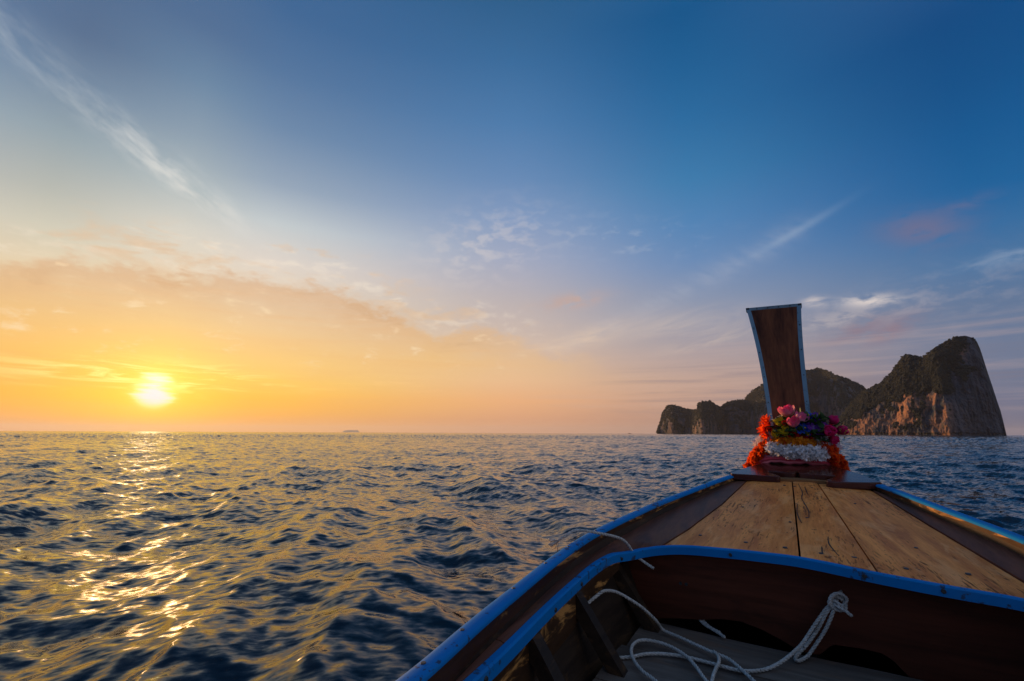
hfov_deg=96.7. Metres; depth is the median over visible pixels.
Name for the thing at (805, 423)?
flower bouquet
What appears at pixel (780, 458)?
sash
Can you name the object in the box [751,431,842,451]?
garland
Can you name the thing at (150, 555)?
sea water
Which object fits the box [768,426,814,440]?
garland
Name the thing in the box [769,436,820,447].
garland
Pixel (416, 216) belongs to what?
sky
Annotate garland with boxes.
[742,440,849,470]
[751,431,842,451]
[764,441,830,461]
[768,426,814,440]
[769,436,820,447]
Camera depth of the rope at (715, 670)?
1.26 m
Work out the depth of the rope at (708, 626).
1.52 m
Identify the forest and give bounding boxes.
[656,367,865,432]
[835,336,981,430]
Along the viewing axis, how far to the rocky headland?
1811.38 m
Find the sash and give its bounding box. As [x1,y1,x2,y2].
[751,454,831,465]
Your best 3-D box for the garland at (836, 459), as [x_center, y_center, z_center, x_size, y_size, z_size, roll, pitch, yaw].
[1.736,0.812,2.781,0.579,0.437,0.449,-6,-13,30]
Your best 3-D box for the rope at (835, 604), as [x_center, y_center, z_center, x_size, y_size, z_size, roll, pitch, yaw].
[0.654,0.838,1.328,0.713,0.193,0.109,0,-11,0]
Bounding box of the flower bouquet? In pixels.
[756,404,848,449]
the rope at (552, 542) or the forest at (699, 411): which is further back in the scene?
the forest at (699, 411)
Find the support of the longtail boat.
on the sea water
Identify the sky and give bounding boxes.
[0,0,1023,434]
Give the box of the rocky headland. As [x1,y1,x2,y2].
[657,370,862,433]
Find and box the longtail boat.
[396,303,1023,680]
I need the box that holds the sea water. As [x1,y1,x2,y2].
[0,431,1023,680]
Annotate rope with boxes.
[548,529,653,569]
[588,589,755,680]
[620,590,852,672]
[630,638,708,680]
[699,620,725,637]
[710,650,720,680]
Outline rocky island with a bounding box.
[836,336,1006,435]
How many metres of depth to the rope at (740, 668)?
1.42 m
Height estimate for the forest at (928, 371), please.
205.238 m
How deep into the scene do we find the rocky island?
926.03 m
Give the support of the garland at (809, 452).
attached to the longtail boat
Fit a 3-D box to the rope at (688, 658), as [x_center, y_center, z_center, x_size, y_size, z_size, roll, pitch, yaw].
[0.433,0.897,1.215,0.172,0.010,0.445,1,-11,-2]
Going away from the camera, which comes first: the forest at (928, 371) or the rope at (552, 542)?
the rope at (552, 542)

